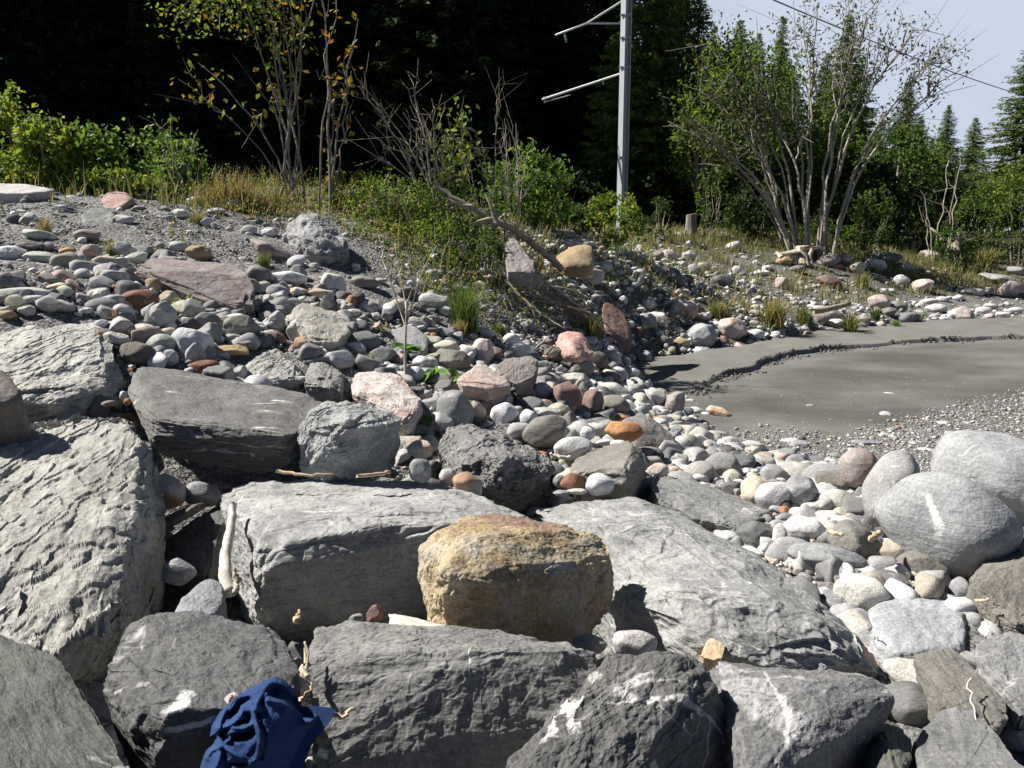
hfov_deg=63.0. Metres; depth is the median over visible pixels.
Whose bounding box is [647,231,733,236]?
path
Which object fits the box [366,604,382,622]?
stone
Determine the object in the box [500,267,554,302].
dead branch
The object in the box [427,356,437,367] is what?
stone
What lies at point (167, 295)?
stone
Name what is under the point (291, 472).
driftwood stick
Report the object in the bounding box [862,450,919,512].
boulder
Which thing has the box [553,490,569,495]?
stone
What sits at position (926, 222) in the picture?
dead sapling
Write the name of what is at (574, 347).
boulder
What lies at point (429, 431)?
stone
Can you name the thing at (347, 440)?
boulder
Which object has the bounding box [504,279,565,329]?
dead branch
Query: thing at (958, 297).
stone
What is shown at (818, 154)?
broadleaf tree
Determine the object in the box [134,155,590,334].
undergrowth
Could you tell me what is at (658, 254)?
stone
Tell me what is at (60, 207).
stone
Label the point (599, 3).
spruce tree
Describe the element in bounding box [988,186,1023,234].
forest shrub
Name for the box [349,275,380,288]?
stone
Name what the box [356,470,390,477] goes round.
driftwood stick
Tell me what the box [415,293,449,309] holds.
stone
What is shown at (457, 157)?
young maple
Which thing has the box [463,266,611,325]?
twig tangle
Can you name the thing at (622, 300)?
stone
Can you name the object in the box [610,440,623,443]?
stone
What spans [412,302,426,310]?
stone
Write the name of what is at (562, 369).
stone
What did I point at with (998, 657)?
boulder
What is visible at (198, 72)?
spruce tree
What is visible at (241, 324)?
stone
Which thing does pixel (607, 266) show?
stone
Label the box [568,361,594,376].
stone
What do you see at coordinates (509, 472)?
boulder
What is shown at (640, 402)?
loose pebbles
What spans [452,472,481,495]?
stone
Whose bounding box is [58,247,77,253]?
stone
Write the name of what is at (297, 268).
stone
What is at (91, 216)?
boulder
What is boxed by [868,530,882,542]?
driftwood stick
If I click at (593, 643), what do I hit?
stone
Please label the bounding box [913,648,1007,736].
boulder
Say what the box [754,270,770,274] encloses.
stone
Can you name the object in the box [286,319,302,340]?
stone
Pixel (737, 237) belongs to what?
grass
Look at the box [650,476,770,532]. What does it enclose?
boulder
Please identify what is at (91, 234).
stone
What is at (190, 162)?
leafy shrub
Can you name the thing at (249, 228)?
stone
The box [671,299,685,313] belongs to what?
stone
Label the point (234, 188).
grass clump
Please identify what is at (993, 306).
stone
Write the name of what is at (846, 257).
stone
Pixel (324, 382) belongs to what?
boulder
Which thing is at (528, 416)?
stone
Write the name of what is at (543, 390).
stone
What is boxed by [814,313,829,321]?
stone
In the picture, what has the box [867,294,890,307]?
stone
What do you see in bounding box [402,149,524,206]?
forest shrub
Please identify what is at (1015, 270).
stone
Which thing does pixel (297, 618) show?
bark sliver
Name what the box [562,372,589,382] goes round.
stone
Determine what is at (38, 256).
stone
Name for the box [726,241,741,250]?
stone
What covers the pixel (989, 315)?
stone
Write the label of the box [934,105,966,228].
spruce tree
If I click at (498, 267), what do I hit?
dead branch
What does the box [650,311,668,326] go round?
stone
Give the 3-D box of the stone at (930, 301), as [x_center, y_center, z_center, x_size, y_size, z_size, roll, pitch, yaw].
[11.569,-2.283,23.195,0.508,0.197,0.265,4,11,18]
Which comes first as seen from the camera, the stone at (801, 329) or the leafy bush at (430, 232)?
the leafy bush at (430, 232)
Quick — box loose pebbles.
[0,184,1023,767]
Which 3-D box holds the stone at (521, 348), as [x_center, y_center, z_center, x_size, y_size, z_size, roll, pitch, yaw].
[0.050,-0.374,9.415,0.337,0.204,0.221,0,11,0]
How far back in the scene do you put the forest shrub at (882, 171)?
30.96 m
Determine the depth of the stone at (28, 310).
6.42 m
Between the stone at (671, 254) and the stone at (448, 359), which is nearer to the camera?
the stone at (448, 359)
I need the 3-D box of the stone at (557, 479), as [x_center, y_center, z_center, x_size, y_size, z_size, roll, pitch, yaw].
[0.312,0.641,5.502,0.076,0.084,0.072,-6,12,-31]
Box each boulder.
[0,183,53,203]
[0,318,125,422]
[0,370,30,445]
[0,413,166,685]
[0,635,125,767]
[81,208,114,224]
[100,191,135,209]
[103,610,304,767]
[128,365,319,473]
[136,258,254,316]
[164,506,225,598]
[175,579,227,618]
[220,478,528,643]
[235,348,302,390]
[285,303,350,351]
[286,213,349,265]
[297,400,401,481]
[304,361,343,402]
[306,620,596,767]
[351,371,422,435]
[391,325,427,355]
[417,513,614,643]
[438,422,554,512]
[456,364,510,406]
[495,356,538,400]
[505,238,534,285]
[506,651,727,767]
[536,496,877,676]
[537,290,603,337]
[556,245,593,277]
[556,331,592,362]
[569,441,646,501]
[602,302,631,352]
[622,415,675,447]
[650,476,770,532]
[710,661,894,767]
[837,448,877,487]
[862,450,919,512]
[862,720,911,767]
[868,596,965,666]
[874,472,1023,578]
[908,706,1023,767]
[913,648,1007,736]
[930,430,1023,526]
[966,527,1023,633]
[971,632,1023,732]
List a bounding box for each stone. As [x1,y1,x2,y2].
[0,246,27,259]
[0,287,50,295]
[0,310,17,318]
[1,306,16,310]
[6,214,21,222]
[14,241,43,249]
[17,305,35,315]
[21,251,54,261]
[22,229,54,239]
[22,295,43,303]
[41,242,54,249]
[46,282,64,288]
[54,205,67,210]
[57,299,76,311]
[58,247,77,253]
[73,229,100,241]
[78,307,93,313]
[91,256,117,263]
[92,289,105,297]
[101,400,116,406]
[102,331,131,344]
[112,215,134,223]
[112,304,134,314]
[119,341,154,365]
[119,391,127,399]
[122,290,159,307]
[123,398,131,405]
[125,252,147,263]
[126,323,153,336]
[129,246,136,253]
[134,281,143,289]
[144,278,161,291]
[146,334,175,350]
[149,301,176,327]
[158,473,185,509]
[159,290,178,302]
[162,558,196,585]
[163,349,178,362]
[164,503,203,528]
[168,241,187,250]
[171,327,214,353]
[173,209,190,218]
[185,245,211,260]
[185,481,220,507]
[190,360,218,373]
[206,207,225,214]
[214,345,248,356]
[223,315,261,335]
[223,334,240,342]
[226,200,244,210]
[240,225,257,233]
[250,238,290,258]
[261,227,278,234]
[262,229,275,236]
[265,284,289,293]
[268,310,284,330]
[268,330,286,344]
[272,271,306,284]
[282,232,288,242]
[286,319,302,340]
[287,255,306,266]
[289,287,307,294]
[290,264,307,275]
[294,336,307,348]
[296,376,305,384]
[308,288,330,297]
[320,273,345,290]
[343,316,350,321]
[347,309,362,316]
[348,331,380,351]
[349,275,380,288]
[349,613,363,621]
[351,263,359,268]
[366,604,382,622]
[370,312,381,319]
[396,287,417,297]
[407,280,416,285]
[407,440,432,458]
[409,459,430,483]
[410,366,424,380]
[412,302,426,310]
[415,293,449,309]
[421,397,437,411]
[422,410,427,418]
[425,427,433,434]
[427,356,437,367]
[428,340,459,352]
[434,279,444,285]
[435,349,470,370]
[436,390,473,425]
[438,305,452,316]
[439,469,454,485]
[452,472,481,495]
[473,338,493,362]
[477,327,493,337]
[490,402,518,423]
[499,395,512,403]
[502,341,530,357]
[514,399,520,405]
[518,409,536,423]
[522,415,566,448]
[527,389,536,396]
[533,276,542,289]
[533,382,551,399]
[534,407,561,415]
[535,338,552,345]
[538,360,549,367]
[543,347,561,362]
[549,381,581,409]
[553,475,563,487]
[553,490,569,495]
[554,437,592,459]
[555,366,567,373]
[560,473,585,489]
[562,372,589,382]
[562,411,577,425]
[563,239,576,246]
[567,488,586,494]
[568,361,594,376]
[571,634,605,653]
[577,229,592,238]
[580,426,595,439]
[582,389,603,413]
[583,268,603,284]
[585,473,614,495]
[589,351,608,369]
[590,294,601,300]
[596,439,611,445]
[598,261,612,271]
[599,372,620,380]
[601,382,629,394]
[602,395,629,413]
[604,421,643,441]
[606,350,621,361]
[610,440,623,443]
[611,290,620,295]
[612,630,656,655]
[613,366,628,378]
[618,295,627,304]
[626,354,635,360]
[628,384,643,395]
[635,269,645,275]
[636,252,646,259]
[636,338,647,343]
[637,350,651,360]
[638,313,655,327]
[642,299,654,307]
[643,389,666,405]
[647,463,668,476]
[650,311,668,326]
[651,250,663,259]
[652,405,668,410]
[655,335,673,345]
[656,270,667,274]
[663,249,676,258]
[663,391,684,411]
[669,466,681,471]
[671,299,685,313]
[672,274,685,285]
[674,338,689,346]
[675,426,683,431]
[679,300,697,319]
[682,250,696,259]
[683,275,693,283]
[686,323,717,346]
[688,263,699,273]
[691,407,703,412]
[697,262,709,269]
[699,313,709,319]
[705,452,741,475]
[706,405,731,416]
[708,430,733,436]
[710,321,718,325]
[711,274,734,285]
[716,336,728,345]
[717,317,746,338]
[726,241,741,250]
[732,266,741,272]
[735,521,772,546]
[740,474,768,503]
[742,440,767,450]
[749,329,764,338]
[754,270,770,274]
[755,482,789,508]
[760,464,788,480]
[771,331,779,337]
[772,523,787,540]
[775,277,787,288]
[776,257,792,264]
[781,438,798,442]
[783,515,825,538]
[784,475,818,506]
[786,542,868,568]
[789,265,805,272]
[789,440,810,447]
[796,326,809,332]
[800,502,821,511]
[801,463,838,476]
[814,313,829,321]
[814,470,856,489]
[815,254,840,265]
[815,510,840,516]
[816,275,842,288]
[816,489,856,507]
[817,582,833,588]
[825,310,843,318]
[826,453,841,457]
[827,319,843,325]
[827,519,881,559]
[833,263,842,268]
[833,573,890,608]
[840,254,851,262]
[846,515,861,521]
[848,260,866,272]
[852,440,882,444]
[856,315,870,323]
[865,259,886,270]
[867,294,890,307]
[868,556,897,568]
[870,252,902,263]
[876,321,885,325]
[878,288,889,293]
[879,411,892,415]
[880,307,896,315]
[883,657,916,682]
[885,681,930,725]
[890,301,907,309]
[893,274,910,285]
[896,312,920,322]
[896,551,948,573]
[901,264,914,270]
[908,279,934,291]
[917,447,932,450]
[919,250,939,258]
[919,298,938,303]
[924,303,946,312]
[929,313,940,317]
[936,296,949,301]
[937,421,950,423]
[947,306,974,318]
[948,577,968,596]
[952,294,964,300]
[959,288,973,293]
[973,288,984,295]
[975,307,991,313]
[978,273,1020,282]
[983,303,998,308]
[983,313,995,317]
[996,312,1011,317]
[997,280,1023,295]
[1001,728,1023,753]
[1006,266,1023,274]
[1009,307,1023,312]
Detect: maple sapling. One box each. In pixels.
[157,0,316,208]
[302,0,379,214]
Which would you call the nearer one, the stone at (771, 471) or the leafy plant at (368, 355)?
the stone at (771, 471)
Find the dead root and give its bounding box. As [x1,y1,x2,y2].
[442,240,476,257]
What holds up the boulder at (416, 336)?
on the ground at (186, 472)
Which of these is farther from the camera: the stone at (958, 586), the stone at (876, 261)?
the stone at (876, 261)
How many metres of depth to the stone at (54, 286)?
6.94 m
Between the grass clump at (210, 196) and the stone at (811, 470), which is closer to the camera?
the stone at (811, 470)
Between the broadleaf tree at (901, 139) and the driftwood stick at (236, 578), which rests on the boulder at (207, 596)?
the driftwood stick at (236, 578)
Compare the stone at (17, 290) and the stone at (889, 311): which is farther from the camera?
the stone at (889, 311)
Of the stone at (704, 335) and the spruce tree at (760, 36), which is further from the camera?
the spruce tree at (760, 36)
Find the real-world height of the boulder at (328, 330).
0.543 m
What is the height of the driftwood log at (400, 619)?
0.108 m
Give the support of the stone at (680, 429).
on the ground at (186, 472)
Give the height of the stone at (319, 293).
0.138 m
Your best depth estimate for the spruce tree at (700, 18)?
32.20 m
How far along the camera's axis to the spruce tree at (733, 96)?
46.17 m
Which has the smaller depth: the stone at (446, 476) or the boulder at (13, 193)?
the stone at (446, 476)
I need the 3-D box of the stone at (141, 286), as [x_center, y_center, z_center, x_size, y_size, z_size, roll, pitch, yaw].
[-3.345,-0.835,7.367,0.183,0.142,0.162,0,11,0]
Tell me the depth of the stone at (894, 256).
26.35 m
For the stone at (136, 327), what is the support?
on the ground at (186, 472)
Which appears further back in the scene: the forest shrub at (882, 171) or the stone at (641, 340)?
the forest shrub at (882, 171)
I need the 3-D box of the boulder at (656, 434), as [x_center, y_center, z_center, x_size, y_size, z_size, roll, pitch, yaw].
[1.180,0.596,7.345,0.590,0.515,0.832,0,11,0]
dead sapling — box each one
[378,235,436,373]
[919,142,957,261]
[919,157,960,256]
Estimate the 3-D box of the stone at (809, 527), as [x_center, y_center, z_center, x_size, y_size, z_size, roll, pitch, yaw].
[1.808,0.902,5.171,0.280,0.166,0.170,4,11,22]
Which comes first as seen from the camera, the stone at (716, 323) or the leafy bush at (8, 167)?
the leafy bush at (8, 167)
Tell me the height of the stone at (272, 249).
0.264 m
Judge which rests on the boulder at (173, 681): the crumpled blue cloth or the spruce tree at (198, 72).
the crumpled blue cloth
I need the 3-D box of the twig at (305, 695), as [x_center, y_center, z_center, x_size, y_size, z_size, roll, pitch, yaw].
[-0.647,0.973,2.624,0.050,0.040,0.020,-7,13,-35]
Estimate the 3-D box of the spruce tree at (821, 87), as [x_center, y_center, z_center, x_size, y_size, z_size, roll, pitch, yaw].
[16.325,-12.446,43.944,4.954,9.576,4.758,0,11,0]
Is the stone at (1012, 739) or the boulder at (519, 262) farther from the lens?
the boulder at (519, 262)
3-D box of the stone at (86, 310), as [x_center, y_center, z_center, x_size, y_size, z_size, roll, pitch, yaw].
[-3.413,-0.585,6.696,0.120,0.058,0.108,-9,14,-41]
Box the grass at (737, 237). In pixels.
[0,158,1023,330]
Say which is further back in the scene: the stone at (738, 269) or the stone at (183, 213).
the stone at (738, 269)
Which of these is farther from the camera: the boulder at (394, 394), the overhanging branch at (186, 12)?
the overhanging branch at (186, 12)
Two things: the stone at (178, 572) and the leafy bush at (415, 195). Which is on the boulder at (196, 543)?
the stone at (178, 572)
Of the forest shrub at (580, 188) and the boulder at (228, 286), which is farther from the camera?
the forest shrub at (580, 188)
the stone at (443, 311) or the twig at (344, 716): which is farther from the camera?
the stone at (443, 311)
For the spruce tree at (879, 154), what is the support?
on the ground at (186, 472)
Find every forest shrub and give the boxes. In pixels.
[155,142,249,185]
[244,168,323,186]
[331,156,419,194]
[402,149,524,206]
[486,162,616,227]
[568,156,681,225]
[653,177,739,226]
[719,162,816,230]
[798,148,920,236]
[892,167,1021,243]
[935,190,1023,236]
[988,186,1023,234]
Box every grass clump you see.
[33,216,57,231]
[98,238,124,255]
[169,180,250,209]
[175,165,304,211]
[188,209,204,223]
[203,180,299,213]
[254,251,277,267]
[376,322,389,334]
[429,278,494,332]
[449,319,467,334]
[489,321,506,334]
[579,313,604,341]
[702,300,736,318]
[742,295,802,327]
[787,306,822,326]
[829,310,873,331]
[850,271,872,288]
[866,306,883,319]
[890,320,900,325]
[968,245,1004,267]
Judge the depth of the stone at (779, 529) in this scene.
4.99 m
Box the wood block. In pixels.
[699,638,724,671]
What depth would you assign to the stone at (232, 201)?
11.79 m
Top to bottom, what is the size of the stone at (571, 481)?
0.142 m
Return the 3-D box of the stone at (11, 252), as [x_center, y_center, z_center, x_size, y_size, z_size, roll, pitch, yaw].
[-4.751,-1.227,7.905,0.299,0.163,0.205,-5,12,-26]
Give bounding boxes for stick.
[231,570,241,594]
[276,469,334,476]
[302,641,311,678]
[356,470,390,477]
[549,452,571,459]
[826,529,843,536]
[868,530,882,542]
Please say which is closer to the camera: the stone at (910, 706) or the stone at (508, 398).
the stone at (910, 706)
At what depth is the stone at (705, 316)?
17.41 m
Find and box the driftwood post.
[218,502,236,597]
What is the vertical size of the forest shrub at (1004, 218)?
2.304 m
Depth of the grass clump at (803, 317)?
18.77 m
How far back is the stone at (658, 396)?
9.93 m
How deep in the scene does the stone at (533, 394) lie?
8.18 m
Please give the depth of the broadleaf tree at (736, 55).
30.41 m
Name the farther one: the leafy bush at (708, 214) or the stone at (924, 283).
the leafy bush at (708, 214)
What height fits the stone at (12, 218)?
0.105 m
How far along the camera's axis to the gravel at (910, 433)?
9.78 m
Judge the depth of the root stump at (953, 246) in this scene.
27.50 m
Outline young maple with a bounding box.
[405,96,501,232]
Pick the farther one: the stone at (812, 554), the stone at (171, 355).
the stone at (171, 355)
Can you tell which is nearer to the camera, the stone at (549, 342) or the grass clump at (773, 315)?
the stone at (549, 342)
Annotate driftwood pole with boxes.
[811,301,851,314]
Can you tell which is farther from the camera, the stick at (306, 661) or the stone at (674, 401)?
the stone at (674, 401)
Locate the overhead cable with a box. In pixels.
[773,0,1017,93]
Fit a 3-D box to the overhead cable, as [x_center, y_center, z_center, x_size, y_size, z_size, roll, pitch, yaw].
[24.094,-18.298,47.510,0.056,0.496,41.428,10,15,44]
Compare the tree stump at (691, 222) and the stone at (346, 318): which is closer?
the stone at (346, 318)
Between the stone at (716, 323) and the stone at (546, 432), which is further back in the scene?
the stone at (716, 323)
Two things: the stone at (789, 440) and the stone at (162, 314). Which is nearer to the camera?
the stone at (162, 314)
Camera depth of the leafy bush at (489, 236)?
11.42 m
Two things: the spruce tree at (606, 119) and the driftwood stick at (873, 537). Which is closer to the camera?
the driftwood stick at (873, 537)
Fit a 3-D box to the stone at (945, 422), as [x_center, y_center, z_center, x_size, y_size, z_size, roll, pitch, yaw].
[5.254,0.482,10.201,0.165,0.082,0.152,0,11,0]
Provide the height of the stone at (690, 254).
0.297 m
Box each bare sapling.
[432,118,496,255]
[464,76,524,248]
[484,91,538,241]
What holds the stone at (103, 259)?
on the ground at (186, 472)
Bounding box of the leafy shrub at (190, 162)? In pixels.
[121,98,214,194]
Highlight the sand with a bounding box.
[633,316,1023,471]
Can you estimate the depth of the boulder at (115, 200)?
10.87 m
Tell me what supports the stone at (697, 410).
on the ground at (186, 472)
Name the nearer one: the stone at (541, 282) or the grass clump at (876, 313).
the stone at (541, 282)
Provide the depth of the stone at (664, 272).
18.59 m
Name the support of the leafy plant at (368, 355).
on the ground at (186, 472)
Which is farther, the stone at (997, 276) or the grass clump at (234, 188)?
the stone at (997, 276)
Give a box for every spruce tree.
[0,0,55,165]
[0,0,78,158]
[0,0,135,167]
[110,0,278,185]
[131,0,261,151]
[141,0,273,186]
[204,0,367,186]
[207,0,332,185]
[239,1,370,169]
[266,0,395,183]
[308,0,425,183]
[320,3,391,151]
[323,0,532,208]
[346,0,547,208]
[402,0,547,204]
[475,0,587,211]
[494,0,602,208]
[510,0,611,224]
[568,0,620,225]
[575,0,699,226]
[581,0,637,223]
[601,0,700,226]
[640,0,738,226]
[654,0,720,225]
[708,27,723,80]
[719,105,752,226]
[721,56,748,143]
[731,19,755,120]
[732,63,783,228]
[744,33,769,114]
[759,15,793,177]
[771,72,806,206]
[782,51,843,231]
[795,15,878,233]
[831,56,884,230]
[860,118,889,230]
[884,83,933,229]
[900,117,943,230]
[906,140,946,230]
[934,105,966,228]
[947,50,1023,231]
[950,118,991,231]
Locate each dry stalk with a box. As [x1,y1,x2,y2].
[850,610,868,625]
[966,678,976,720]
[974,598,989,602]
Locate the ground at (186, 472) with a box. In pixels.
[0,186,1023,765]
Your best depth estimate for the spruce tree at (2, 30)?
32.71 m
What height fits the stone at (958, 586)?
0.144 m
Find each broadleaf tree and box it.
[662,60,747,226]
[665,10,816,227]
[756,88,876,231]
[837,113,963,239]
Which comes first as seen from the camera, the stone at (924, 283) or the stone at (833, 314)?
the stone at (833, 314)
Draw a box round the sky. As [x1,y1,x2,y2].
[635,0,1023,229]
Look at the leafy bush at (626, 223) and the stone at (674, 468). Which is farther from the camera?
the leafy bush at (626, 223)
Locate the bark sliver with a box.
[293,609,301,623]
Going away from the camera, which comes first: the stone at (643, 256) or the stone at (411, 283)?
the stone at (411, 283)
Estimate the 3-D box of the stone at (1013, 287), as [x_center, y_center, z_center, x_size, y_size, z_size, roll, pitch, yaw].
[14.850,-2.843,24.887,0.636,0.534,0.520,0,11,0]
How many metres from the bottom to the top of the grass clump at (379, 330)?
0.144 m
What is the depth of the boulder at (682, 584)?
3.87 m
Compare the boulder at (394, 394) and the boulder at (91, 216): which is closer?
the boulder at (394, 394)
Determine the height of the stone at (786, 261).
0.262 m
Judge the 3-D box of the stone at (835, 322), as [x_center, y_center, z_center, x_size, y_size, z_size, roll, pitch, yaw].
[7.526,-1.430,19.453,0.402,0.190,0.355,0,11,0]
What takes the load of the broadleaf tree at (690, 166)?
on the ground at (186, 472)
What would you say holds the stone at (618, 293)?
on the ground at (186, 472)
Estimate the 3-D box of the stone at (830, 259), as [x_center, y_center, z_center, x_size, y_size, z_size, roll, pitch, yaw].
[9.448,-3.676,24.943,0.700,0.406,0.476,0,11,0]
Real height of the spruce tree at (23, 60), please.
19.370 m
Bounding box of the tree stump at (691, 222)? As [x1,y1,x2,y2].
[684,213,697,233]
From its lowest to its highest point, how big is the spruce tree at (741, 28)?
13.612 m
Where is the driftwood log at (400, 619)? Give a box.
[389,614,441,625]
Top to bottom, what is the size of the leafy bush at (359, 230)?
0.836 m
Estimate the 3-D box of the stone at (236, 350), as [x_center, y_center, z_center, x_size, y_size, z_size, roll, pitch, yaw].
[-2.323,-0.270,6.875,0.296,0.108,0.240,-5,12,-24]
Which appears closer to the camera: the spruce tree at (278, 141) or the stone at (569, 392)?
the stone at (569, 392)
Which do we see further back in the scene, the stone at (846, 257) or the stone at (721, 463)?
the stone at (846, 257)
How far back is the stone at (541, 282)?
12.21 m
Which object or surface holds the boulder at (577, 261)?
on the ground at (186, 472)
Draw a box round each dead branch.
[497,266,589,304]
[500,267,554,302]
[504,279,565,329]
[534,270,619,333]
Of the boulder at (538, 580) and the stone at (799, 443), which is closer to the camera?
the boulder at (538, 580)
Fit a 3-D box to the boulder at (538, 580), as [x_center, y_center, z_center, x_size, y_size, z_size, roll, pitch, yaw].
[0.000,0.922,3.797,0.918,0.628,0.603,-6,12,-31]
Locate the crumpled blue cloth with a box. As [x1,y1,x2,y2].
[200,676,334,767]
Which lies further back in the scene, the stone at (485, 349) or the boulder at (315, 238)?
the boulder at (315, 238)
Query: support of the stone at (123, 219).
on the ground at (186, 472)
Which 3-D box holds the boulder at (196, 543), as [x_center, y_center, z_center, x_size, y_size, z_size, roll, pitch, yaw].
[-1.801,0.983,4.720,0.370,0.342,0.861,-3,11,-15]
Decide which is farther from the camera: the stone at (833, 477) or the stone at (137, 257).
the stone at (137, 257)
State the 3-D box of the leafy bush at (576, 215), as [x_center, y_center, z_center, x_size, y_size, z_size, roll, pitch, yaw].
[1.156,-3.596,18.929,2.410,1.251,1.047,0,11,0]
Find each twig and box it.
[298,685,312,702]
[333,707,355,719]
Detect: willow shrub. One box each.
[657,0,998,265]
[661,33,788,247]
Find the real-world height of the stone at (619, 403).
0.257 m
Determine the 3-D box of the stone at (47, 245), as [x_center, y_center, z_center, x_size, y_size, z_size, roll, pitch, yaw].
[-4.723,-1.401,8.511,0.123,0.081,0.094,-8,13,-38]
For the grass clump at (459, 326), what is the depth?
9.23 m
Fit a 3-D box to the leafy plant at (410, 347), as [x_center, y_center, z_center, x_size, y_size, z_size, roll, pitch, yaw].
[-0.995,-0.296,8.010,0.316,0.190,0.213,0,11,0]
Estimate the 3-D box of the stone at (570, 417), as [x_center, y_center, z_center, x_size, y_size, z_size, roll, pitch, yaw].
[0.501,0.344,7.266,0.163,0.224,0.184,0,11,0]
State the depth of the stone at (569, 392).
8.07 m
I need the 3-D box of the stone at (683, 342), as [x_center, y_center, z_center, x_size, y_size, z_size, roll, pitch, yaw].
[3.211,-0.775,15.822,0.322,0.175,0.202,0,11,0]
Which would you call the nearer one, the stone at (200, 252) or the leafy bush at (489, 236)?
the stone at (200, 252)
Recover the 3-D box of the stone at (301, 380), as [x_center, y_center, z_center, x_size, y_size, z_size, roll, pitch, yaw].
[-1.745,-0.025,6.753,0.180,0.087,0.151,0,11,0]
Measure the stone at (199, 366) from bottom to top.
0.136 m
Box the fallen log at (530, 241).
[432,180,563,271]
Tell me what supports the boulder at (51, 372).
on the ground at (186, 472)
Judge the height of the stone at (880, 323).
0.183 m
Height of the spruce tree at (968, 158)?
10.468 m
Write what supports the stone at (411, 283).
on the ground at (186, 472)
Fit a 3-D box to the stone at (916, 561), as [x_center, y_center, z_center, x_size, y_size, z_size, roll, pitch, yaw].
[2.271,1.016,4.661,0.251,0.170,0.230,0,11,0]
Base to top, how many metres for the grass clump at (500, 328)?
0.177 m
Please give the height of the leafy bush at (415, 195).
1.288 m
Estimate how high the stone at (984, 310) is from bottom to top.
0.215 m
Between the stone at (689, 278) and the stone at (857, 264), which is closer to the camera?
the stone at (689, 278)
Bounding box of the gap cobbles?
[0,241,993,726]
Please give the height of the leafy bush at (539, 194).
2.064 m
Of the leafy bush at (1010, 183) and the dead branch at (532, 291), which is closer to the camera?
the dead branch at (532, 291)
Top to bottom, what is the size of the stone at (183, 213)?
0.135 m
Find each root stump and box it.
[775,245,824,266]
[930,227,976,253]
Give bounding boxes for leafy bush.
[0,58,53,183]
[0,103,88,190]
[0,145,59,187]
[41,165,161,198]
[49,117,143,191]
[100,125,212,194]
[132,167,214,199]
[322,168,371,210]
[332,163,454,232]
[340,211,423,248]
[403,208,468,268]
[406,181,522,255]
[454,222,506,288]
[479,137,582,229]
[528,197,616,239]
[574,187,648,250]
[639,195,677,239]
[694,152,730,236]
[712,183,799,240]
[762,215,868,250]
[841,178,903,258]
[875,193,943,251]
[924,219,988,270]
[944,175,1015,259]
[977,154,1023,265]
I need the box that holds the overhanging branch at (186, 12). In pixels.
[143,0,321,54]
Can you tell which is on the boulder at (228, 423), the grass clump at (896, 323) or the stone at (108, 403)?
the stone at (108, 403)
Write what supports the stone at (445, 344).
on the ground at (186, 472)
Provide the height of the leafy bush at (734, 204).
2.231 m
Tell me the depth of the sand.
13.14 m
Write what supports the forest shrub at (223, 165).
on the ground at (186, 472)
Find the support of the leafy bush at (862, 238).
on the ground at (186, 472)
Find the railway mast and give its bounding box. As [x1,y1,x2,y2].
[542,0,631,230]
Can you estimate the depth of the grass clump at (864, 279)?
23.46 m
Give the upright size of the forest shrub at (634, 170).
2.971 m
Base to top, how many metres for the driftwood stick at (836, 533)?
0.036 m
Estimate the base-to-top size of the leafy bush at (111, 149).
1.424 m
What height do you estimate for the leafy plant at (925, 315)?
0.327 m
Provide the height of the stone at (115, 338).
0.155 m
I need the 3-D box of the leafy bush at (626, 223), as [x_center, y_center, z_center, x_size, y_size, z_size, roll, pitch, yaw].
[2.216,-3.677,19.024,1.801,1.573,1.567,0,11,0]
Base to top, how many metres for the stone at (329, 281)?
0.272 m
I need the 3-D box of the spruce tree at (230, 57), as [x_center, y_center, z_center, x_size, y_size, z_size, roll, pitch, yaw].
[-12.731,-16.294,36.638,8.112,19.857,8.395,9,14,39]
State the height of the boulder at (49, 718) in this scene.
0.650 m
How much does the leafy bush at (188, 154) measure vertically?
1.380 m
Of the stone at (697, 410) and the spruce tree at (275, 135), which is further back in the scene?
the spruce tree at (275, 135)
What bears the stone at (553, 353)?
on the ground at (186, 472)
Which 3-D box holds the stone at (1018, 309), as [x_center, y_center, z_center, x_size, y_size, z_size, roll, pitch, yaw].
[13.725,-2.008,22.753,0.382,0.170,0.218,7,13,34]
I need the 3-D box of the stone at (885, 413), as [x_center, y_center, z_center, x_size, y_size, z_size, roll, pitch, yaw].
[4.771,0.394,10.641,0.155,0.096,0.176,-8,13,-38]
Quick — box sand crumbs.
[682,333,1023,397]
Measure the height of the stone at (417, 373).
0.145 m
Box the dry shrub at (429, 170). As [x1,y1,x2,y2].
[333,55,458,233]
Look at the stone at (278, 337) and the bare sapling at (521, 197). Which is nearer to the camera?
the stone at (278, 337)
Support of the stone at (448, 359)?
on the ground at (186, 472)
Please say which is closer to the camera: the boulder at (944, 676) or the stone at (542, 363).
the boulder at (944, 676)
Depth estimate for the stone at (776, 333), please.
17.61 m
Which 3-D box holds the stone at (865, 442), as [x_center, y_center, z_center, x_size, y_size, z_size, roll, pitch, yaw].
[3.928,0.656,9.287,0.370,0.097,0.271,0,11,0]
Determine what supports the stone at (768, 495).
on the ground at (186, 472)
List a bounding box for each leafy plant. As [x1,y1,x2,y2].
[169,294,197,304]
[354,351,375,359]
[392,342,422,351]
[417,415,432,427]
[419,366,461,383]
[609,244,624,256]
[919,311,934,320]
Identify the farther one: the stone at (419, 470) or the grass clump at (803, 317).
the grass clump at (803, 317)
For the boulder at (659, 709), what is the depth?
2.54 m
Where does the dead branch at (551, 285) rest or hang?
attached to the boulder at (519, 262)
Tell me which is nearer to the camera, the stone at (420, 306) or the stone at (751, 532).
the stone at (751, 532)
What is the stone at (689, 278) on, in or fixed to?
on the ground at (186, 472)

